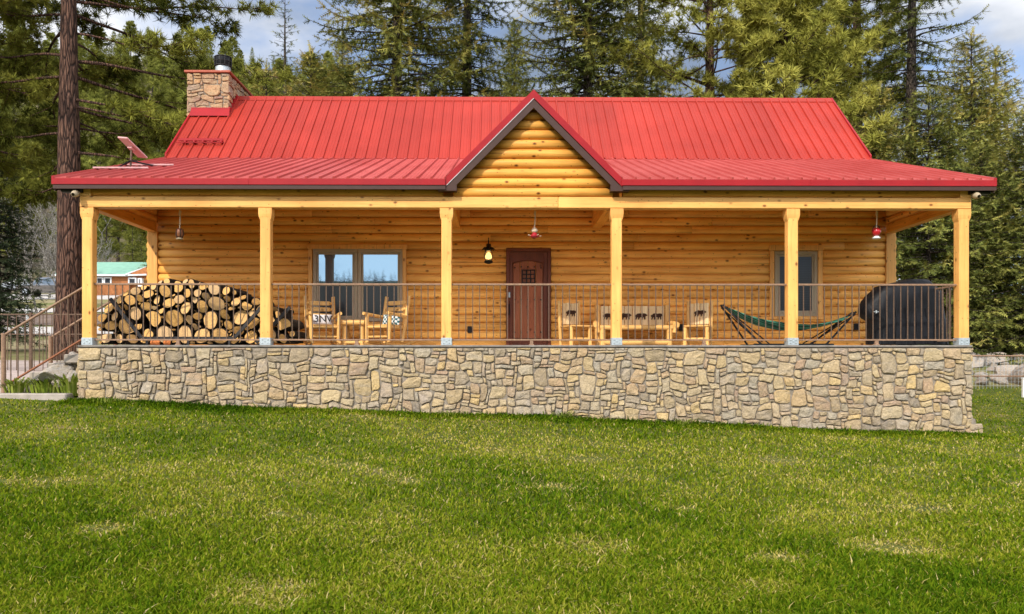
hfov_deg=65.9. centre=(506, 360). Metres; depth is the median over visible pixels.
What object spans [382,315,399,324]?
checked cushion
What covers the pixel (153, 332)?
firewood log
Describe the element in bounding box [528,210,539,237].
hummingbird feeder
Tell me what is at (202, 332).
firewood log
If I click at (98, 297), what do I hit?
parking ground
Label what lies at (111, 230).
hill pine
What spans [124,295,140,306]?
firewood log
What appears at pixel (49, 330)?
road
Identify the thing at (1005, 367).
bank rock
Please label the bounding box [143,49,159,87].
hill pine
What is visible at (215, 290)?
firewood log
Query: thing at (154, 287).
firewood log
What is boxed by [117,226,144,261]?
hill pine
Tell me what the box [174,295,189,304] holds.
firewood log
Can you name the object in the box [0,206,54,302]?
bare tree
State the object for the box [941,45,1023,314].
spruce
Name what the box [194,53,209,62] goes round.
hill pine
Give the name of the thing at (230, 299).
firewood log
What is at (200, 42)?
hill pine
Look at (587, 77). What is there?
spruce
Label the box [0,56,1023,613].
ground
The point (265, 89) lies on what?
hill pine
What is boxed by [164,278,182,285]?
firewood log
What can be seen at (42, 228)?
hill pine
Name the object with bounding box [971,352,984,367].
bank rock
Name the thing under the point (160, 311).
firewood log
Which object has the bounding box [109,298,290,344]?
log rack
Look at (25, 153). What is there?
ponderosa pine
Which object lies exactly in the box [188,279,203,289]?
firewood log
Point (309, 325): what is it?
rocking chair
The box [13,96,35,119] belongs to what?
hill pine
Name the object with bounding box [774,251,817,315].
window
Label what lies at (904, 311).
covered grill
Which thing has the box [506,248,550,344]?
door
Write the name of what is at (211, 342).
firewood log
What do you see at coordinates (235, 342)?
firewood log
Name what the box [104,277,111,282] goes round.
window
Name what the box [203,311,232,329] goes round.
firewood log
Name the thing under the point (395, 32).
spruce
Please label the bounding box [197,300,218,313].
firewood log
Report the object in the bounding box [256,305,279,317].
firewood log
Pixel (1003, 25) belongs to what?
sky
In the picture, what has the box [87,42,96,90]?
hill pine
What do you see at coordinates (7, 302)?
dark spruce
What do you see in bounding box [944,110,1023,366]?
spruce
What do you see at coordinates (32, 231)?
hill pine
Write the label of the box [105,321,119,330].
firewood log
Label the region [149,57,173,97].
hill pine
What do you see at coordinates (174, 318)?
firewood log
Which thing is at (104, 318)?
firewood log
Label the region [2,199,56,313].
bare tree
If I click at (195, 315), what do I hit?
firewood log
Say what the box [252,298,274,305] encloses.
firewood log
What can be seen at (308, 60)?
spruce
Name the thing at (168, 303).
firewood log
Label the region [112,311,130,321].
firewood log
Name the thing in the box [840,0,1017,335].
spruce
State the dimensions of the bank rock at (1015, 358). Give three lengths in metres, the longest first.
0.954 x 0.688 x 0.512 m
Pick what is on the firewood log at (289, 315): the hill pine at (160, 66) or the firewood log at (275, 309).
the firewood log at (275, 309)
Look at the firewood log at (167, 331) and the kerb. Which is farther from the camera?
the firewood log at (167, 331)
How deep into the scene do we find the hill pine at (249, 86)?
191.06 m
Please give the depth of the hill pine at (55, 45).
239.81 m
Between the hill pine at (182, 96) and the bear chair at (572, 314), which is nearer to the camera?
the bear chair at (572, 314)
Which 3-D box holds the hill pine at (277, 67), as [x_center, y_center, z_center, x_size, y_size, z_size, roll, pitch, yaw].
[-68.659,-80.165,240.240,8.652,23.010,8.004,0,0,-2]
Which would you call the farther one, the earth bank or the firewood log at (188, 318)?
the earth bank
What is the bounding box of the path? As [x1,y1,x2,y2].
[0,360,54,388]
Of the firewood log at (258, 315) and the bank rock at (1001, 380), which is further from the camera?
the bank rock at (1001, 380)
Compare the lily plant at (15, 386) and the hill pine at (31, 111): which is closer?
the lily plant at (15, 386)
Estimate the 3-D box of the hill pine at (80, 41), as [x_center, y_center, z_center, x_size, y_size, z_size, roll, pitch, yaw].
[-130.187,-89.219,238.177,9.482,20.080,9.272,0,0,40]
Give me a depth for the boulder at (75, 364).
14.95 m
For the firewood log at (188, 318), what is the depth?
15.06 m
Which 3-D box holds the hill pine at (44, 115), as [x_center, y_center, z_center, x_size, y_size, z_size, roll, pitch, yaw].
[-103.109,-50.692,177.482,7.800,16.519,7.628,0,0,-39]
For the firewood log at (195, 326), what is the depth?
15.01 m
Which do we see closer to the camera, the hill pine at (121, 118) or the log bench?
the log bench
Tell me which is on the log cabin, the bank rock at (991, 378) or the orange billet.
the orange billet
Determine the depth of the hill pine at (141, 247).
113.73 m
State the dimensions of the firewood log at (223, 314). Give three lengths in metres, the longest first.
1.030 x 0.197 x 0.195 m
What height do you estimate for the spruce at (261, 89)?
14.243 m
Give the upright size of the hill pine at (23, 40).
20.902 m
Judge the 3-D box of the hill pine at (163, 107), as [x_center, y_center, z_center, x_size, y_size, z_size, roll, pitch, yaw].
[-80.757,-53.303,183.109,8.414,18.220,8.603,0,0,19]
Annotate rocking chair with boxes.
[304,296,341,344]
[361,296,414,344]
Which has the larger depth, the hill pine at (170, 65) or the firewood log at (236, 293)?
the hill pine at (170, 65)
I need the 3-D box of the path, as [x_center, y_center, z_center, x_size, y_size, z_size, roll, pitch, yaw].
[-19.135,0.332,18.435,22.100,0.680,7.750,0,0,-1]
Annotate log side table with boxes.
[341,320,366,344]
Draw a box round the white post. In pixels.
[1021,378,1023,397]
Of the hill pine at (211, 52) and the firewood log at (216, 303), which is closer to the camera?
the firewood log at (216, 303)
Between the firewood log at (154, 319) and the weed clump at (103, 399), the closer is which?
the weed clump at (103, 399)
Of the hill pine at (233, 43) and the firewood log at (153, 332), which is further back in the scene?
the hill pine at (233, 43)
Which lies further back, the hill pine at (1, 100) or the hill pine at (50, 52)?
the hill pine at (50, 52)
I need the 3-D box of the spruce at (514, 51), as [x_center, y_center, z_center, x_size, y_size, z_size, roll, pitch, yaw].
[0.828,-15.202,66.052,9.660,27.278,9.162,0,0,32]
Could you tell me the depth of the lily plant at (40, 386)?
14.53 m
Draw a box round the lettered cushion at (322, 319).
[313,314,331,324]
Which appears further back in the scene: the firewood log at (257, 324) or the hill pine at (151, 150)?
the hill pine at (151, 150)
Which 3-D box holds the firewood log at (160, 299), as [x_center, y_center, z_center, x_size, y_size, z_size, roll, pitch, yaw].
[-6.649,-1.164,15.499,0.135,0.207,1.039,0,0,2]
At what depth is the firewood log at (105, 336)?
14.98 m
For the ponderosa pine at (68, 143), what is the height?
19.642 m
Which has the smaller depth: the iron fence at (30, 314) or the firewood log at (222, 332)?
the firewood log at (222, 332)
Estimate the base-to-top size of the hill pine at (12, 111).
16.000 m
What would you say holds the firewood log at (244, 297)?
on the firewood log at (250, 306)
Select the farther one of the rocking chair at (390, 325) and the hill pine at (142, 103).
the hill pine at (142, 103)
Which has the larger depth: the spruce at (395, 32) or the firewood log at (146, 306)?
the spruce at (395, 32)
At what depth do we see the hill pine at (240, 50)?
302.36 m
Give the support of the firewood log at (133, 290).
on the firewood log at (132, 300)
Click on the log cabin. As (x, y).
(758, 208)
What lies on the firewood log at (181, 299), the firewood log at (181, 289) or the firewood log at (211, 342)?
the firewood log at (181, 289)
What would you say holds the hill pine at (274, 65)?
on the ground at (40, 352)
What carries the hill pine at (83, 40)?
on the ground at (40, 352)
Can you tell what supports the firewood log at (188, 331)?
on the log cabin
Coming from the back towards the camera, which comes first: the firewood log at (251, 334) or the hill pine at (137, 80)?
the hill pine at (137, 80)
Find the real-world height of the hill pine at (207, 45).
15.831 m
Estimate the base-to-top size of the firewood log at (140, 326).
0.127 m
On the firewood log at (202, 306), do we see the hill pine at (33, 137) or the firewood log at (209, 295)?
the firewood log at (209, 295)
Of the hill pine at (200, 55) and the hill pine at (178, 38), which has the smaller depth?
the hill pine at (200, 55)
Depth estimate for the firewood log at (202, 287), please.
15.00 m
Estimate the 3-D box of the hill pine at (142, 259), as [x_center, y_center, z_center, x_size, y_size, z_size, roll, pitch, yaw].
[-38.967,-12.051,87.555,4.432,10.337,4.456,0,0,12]
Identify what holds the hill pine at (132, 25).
on the ground at (40, 352)
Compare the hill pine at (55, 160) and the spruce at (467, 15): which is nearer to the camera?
the spruce at (467, 15)
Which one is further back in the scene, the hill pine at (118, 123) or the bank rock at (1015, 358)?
the hill pine at (118, 123)
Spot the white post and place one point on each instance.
(1022, 387)
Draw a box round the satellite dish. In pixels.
[93,136,173,168]
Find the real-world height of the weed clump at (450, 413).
0.109 m
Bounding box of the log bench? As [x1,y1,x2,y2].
[593,305,679,344]
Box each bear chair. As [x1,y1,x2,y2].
[557,301,591,344]
[683,301,712,344]
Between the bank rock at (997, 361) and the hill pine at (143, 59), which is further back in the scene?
the hill pine at (143, 59)
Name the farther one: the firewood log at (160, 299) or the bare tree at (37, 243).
the bare tree at (37, 243)
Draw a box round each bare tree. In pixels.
[0,178,56,297]
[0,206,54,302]
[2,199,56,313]
[25,203,56,285]
[97,215,117,261]
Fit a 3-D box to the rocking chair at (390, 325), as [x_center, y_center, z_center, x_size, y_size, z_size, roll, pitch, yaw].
[-2.427,-0.815,16.313,0.666,1.068,1.091,0,0,27]
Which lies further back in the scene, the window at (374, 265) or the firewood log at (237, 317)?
the window at (374, 265)
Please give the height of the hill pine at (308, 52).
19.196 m
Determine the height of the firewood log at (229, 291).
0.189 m
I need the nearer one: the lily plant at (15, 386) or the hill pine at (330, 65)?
the lily plant at (15, 386)
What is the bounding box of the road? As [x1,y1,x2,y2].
[3,326,112,333]
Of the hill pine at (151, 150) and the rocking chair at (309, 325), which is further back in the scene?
the hill pine at (151, 150)
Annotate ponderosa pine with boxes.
[0,0,134,180]
[0,0,297,359]
[592,0,844,97]
[688,0,893,159]
[790,0,940,239]
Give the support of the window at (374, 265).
in the log cabin
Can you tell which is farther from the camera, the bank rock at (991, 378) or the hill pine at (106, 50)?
the hill pine at (106, 50)
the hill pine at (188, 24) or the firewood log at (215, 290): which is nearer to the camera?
the firewood log at (215, 290)
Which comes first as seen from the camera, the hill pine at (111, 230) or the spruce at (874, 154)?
the spruce at (874, 154)
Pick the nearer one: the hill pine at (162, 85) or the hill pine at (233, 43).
the hill pine at (162, 85)
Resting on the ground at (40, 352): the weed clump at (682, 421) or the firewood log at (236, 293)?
the weed clump at (682, 421)
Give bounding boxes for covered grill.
[860,279,948,344]
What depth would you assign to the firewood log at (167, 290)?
15.04 m
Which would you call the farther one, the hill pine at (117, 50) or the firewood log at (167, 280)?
the hill pine at (117, 50)
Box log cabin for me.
[0,54,996,433]
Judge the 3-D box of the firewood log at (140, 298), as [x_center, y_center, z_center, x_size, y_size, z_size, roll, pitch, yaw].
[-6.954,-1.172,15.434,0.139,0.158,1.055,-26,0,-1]
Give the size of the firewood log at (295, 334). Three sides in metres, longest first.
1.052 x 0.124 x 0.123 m
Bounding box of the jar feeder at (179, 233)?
[175,209,183,239]
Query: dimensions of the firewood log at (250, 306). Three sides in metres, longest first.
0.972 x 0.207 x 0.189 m
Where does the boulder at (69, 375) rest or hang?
on the boulder at (56, 380)
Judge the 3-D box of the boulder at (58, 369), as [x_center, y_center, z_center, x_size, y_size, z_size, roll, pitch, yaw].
[-8.445,0.229,14.924,0.616,0.437,0.844,0,0,15]
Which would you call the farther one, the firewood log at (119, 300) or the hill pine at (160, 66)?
the hill pine at (160, 66)
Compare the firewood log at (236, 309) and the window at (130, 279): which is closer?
the firewood log at (236, 309)
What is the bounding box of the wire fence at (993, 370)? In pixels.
[972,355,1023,388]
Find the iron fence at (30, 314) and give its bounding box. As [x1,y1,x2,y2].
[0,312,113,370]
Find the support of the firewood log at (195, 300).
on the firewood log at (202, 306)
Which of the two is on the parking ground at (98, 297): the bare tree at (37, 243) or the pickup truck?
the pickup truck
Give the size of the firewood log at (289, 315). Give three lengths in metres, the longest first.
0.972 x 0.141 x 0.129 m
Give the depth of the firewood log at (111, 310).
15.02 m
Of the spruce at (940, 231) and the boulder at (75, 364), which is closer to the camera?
the boulder at (75, 364)
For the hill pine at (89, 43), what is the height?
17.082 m
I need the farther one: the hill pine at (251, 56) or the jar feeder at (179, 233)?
the hill pine at (251, 56)
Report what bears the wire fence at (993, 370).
on the ground at (40, 352)
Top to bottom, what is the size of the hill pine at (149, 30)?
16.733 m
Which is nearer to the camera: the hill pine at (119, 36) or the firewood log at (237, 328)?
the firewood log at (237, 328)
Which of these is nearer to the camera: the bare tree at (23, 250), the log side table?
the log side table
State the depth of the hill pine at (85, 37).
275.85 m
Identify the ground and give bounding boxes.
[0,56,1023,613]
[5,294,117,301]
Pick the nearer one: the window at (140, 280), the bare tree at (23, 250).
the bare tree at (23, 250)
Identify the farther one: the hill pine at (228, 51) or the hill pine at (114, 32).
the hill pine at (114, 32)
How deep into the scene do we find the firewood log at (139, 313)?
15.03 m
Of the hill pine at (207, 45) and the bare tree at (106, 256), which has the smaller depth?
the bare tree at (106, 256)
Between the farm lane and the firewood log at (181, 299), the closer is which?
the firewood log at (181, 299)
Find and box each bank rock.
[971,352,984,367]
[974,371,988,377]
[974,377,988,384]
[984,352,1009,364]
[990,374,1003,381]
[994,365,1017,377]
[994,377,1008,384]
[1005,366,1023,384]
[1014,354,1023,364]
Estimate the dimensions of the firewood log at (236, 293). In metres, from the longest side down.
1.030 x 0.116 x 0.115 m
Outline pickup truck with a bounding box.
[16,277,55,296]
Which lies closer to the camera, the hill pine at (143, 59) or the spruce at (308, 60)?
the spruce at (308, 60)
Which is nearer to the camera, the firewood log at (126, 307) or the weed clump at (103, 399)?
the weed clump at (103, 399)
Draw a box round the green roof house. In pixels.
[54,262,146,294]
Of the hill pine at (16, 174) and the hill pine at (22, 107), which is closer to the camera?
the hill pine at (16, 174)
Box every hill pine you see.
[0,99,12,117]
[0,178,27,272]
[1,151,26,215]
[4,19,18,84]
[8,80,22,118]
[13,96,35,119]
[14,179,51,267]
[15,26,33,62]
[15,106,45,146]
[16,113,51,176]
[26,202,48,257]
[37,101,57,162]
[40,99,58,164]
[42,32,58,49]
[42,40,52,62]
[44,46,54,63]
[48,39,59,89]
[49,156,98,223]
[52,157,112,253]
[59,35,88,85]
[78,43,87,103]
[79,35,87,70]
[79,64,97,97]
[79,77,90,106]
[79,97,114,166]
[83,36,94,58]
[84,87,110,135]
[85,39,94,57]
[86,135,110,166]
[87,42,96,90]
[88,29,110,67]
[97,70,114,110]
[97,214,124,261]
[102,155,131,261]
[103,110,134,160]
[103,121,126,165]
[106,31,117,55]
[112,40,130,60]
[113,33,123,59]
[113,87,128,117]
[117,61,143,93]
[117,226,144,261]
[119,228,146,261]
[122,21,142,61]
[128,87,148,122]
[129,131,163,159]
[135,242,146,280]
[137,67,148,101]
[140,29,161,64]
[140,35,151,80]
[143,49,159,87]
[144,61,159,95]
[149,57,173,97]
[150,92,170,152]
[155,147,166,157]
[156,77,167,113]
[164,53,180,92]
[165,90,178,112]
[168,62,192,112]
[172,33,184,57]
[174,14,194,57]
[176,89,186,123]
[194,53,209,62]
[196,27,209,53]
[202,25,215,55]
[202,35,210,60]
[207,47,213,62]
[218,40,234,59]
[226,36,242,60]
[232,57,247,84]
[236,49,245,65]
[247,83,259,92]
[248,48,254,66]
[256,82,274,94]
[272,57,287,84]
[274,60,289,95]
[297,51,317,93]
[318,62,333,82]
[321,51,333,79]
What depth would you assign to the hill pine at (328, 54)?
275.32 m
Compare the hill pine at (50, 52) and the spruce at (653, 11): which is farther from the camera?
the hill pine at (50, 52)
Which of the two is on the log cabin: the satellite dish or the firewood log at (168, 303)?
the satellite dish
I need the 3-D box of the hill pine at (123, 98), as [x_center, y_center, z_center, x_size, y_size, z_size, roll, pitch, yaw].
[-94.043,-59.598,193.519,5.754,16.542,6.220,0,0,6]
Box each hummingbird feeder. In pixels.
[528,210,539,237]
[872,211,880,238]
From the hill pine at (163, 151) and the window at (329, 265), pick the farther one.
the hill pine at (163, 151)
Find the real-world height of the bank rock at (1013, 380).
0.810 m
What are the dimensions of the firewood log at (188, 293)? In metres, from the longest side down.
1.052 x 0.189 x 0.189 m
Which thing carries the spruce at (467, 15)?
on the ground at (40, 352)
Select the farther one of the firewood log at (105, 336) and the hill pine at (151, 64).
the hill pine at (151, 64)
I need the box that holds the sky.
[0,0,1023,280]
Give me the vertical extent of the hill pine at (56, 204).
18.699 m
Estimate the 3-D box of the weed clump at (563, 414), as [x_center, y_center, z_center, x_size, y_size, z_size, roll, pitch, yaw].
[1.057,0.993,14.364,0.520,0.167,0.534,0,0,-42]
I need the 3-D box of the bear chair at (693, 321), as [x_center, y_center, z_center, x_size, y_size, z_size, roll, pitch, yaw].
[4.030,-0.770,16.616,0.561,0.984,0.566,0,0,23]
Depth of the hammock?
15.77 m
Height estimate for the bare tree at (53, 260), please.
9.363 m
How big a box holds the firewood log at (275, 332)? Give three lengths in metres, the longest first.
1.039 x 0.349 x 0.312 m
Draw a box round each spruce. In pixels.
[0,111,54,350]
[248,58,287,95]
[263,0,305,95]
[275,40,340,95]
[283,0,497,96]
[323,35,361,95]
[404,0,529,96]
[489,0,686,97]
[495,17,536,96]
[597,0,689,96]
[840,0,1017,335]
[853,81,953,337]
[872,82,1023,375]
[902,25,1023,351]
[924,141,1023,363]
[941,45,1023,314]
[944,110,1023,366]
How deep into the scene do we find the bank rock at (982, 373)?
24.20 m
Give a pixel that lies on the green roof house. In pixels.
(118, 272)
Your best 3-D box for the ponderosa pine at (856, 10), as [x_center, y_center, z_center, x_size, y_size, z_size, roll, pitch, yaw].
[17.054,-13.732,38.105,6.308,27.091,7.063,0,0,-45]
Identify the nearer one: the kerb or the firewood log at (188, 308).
the kerb
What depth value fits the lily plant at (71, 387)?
14.53 m
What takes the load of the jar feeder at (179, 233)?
hanging from the log cabin
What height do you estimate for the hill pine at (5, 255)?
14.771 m
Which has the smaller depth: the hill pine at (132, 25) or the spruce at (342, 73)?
the spruce at (342, 73)
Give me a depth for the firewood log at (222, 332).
14.99 m
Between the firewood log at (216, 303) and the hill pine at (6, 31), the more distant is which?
the hill pine at (6, 31)
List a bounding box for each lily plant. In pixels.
[0,377,29,392]
[20,377,59,392]
[43,373,78,395]
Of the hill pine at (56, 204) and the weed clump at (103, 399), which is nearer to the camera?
the weed clump at (103, 399)
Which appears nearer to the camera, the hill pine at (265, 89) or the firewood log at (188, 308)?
the firewood log at (188, 308)
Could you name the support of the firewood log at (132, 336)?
on the log cabin
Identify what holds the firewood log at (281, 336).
on the log cabin
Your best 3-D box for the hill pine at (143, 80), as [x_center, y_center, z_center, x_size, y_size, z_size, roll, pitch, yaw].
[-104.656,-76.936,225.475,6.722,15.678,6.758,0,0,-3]
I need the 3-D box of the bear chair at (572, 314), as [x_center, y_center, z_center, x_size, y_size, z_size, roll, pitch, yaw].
[1.442,-0.770,16.592,0.561,0.984,0.566,0,0,-27]
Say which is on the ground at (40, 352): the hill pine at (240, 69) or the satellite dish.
the hill pine at (240, 69)
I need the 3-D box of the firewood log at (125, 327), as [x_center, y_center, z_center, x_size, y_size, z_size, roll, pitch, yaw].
[-7.248,-0.659,15.473,0.277,0.324,1.041,6,1,-2]
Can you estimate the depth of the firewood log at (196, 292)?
15.00 m
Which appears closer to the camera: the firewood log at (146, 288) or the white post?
the firewood log at (146, 288)
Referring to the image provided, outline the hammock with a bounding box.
[720,304,856,344]
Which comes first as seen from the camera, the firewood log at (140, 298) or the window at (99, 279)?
the firewood log at (140, 298)
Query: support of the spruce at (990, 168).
on the ground at (40, 352)
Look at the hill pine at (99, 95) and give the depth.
193.60 m
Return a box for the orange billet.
[150,341,159,344]
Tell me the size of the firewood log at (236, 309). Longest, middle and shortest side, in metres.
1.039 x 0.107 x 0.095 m
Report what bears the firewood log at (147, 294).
on the firewood log
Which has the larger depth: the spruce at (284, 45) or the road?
the spruce at (284, 45)
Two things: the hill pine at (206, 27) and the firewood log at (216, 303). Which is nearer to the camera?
the firewood log at (216, 303)
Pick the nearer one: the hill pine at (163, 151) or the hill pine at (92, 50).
the hill pine at (163, 151)
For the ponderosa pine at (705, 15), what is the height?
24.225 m
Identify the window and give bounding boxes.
[97,277,103,282]
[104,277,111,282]
[128,277,137,282]
[138,278,143,286]
[313,249,357,320]
[358,249,401,321]
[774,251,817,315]
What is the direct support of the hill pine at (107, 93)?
on the ground at (40, 352)
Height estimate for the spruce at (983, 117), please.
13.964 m
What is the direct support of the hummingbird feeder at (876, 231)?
hanging from the log cabin
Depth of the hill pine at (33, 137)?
166.58 m
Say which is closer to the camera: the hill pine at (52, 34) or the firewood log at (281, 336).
the firewood log at (281, 336)
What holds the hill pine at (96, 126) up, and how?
on the ground at (40, 352)
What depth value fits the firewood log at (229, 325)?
15.00 m
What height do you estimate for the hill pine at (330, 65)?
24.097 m
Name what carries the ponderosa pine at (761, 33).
on the ground at (40, 352)
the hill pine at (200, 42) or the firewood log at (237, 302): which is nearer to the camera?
the firewood log at (237, 302)
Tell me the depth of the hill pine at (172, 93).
202.29 m
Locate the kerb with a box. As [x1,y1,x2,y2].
[0,393,73,400]
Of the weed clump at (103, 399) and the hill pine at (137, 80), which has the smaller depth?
the weed clump at (103, 399)
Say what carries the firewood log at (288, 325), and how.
on the firewood log at (281, 336)
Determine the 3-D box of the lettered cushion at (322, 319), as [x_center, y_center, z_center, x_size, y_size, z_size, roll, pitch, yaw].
[-3.852,-0.843,16.418,0.440,0.240,0.140,0,-14,-23]
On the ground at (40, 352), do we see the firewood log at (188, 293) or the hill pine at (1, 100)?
the hill pine at (1, 100)
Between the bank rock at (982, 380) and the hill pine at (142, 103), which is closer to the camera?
the bank rock at (982, 380)
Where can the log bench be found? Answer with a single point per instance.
(645, 320)
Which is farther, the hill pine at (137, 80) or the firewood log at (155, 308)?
the hill pine at (137, 80)
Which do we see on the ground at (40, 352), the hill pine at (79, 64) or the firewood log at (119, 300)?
the hill pine at (79, 64)
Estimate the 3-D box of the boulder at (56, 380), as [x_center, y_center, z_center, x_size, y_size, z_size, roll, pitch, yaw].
[-8.219,0.435,14.672,0.440,0.235,0.259,0,0,-13]
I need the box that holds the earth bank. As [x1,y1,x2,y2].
[1,315,100,324]
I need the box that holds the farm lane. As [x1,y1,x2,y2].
[1,308,104,311]
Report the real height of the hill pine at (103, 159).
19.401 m
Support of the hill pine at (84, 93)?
on the ground at (40, 352)
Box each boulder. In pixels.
[37,361,74,382]
[51,378,63,389]
[66,370,78,385]
[69,352,77,370]
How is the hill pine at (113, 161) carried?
on the ground at (40, 352)
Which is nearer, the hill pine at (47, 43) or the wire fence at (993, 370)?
the wire fence at (993, 370)
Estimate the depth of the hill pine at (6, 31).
249.26 m
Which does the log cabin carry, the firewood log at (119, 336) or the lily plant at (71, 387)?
the firewood log at (119, 336)
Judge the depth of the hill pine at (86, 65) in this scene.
218.14 m
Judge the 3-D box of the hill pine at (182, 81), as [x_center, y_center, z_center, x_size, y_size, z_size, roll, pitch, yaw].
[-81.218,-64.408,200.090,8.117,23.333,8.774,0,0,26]
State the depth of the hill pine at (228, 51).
284.10 m
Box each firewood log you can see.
[98,314,111,322]
[100,334,118,343]
[104,303,116,313]
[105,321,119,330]
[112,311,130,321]
[116,334,128,343]
[117,296,124,303]
[119,318,151,334]
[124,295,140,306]
[124,304,132,310]
[126,334,139,343]
[130,287,142,294]
[130,306,149,322]
[134,324,154,330]
[137,294,153,302]
[141,286,149,290]
[141,302,156,310]
[141,328,156,343]
[142,290,160,298]
[146,310,169,327]
[151,285,159,290]
[152,306,163,309]
[154,295,167,304]
[158,308,173,313]
[158,325,186,344]
[159,285,183,298]
[163,298,180,309]
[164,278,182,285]
[165,309,189,327]
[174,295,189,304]
[175,281,190,293]
[179,325,199,344]
[181,302,197,314]
[186,289,194,298]
[186,315,203,324]
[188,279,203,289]
[193,297,200,303]
[193,312,204,319]
[193,323,204,330]
[194,289,209,297]
[194,328,211,344]
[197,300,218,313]
[200,285,208,291]
[202,292,218,300]
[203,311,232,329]
[207,341,224,344]
[208,282,232,295]
[208,296,229,310]
[213,328,238,344]
[220,309,235,319]
[222,287,246,296]
[224,320,239,329]
[225,295,236,302]
[228,306,239,311]
[231,297,251,306]
[231,336,250,344]
[232,326,246,335]
[234,290,251,296]
[234,309,250,325]
[239,295,255,301]
[242,302,257,310]
[245,330,259,344]
[248,317,259,329]
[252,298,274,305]
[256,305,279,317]
[258,327,288,343]
[273,307,293,313]
[275,311,291,318]
[277,318,303,331]
[279,334,300,343]
[290,331,306,337]
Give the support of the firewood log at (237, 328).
on the firewood log at (235, 342)
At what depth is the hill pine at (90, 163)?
113.83 m
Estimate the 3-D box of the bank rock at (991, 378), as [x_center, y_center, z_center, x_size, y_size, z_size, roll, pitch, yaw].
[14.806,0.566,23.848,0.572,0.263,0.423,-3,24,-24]
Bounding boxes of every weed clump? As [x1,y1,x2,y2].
[91,396,121,402]
[442,410,463,416]
[553,410,574,417]
[668,418,702,425]

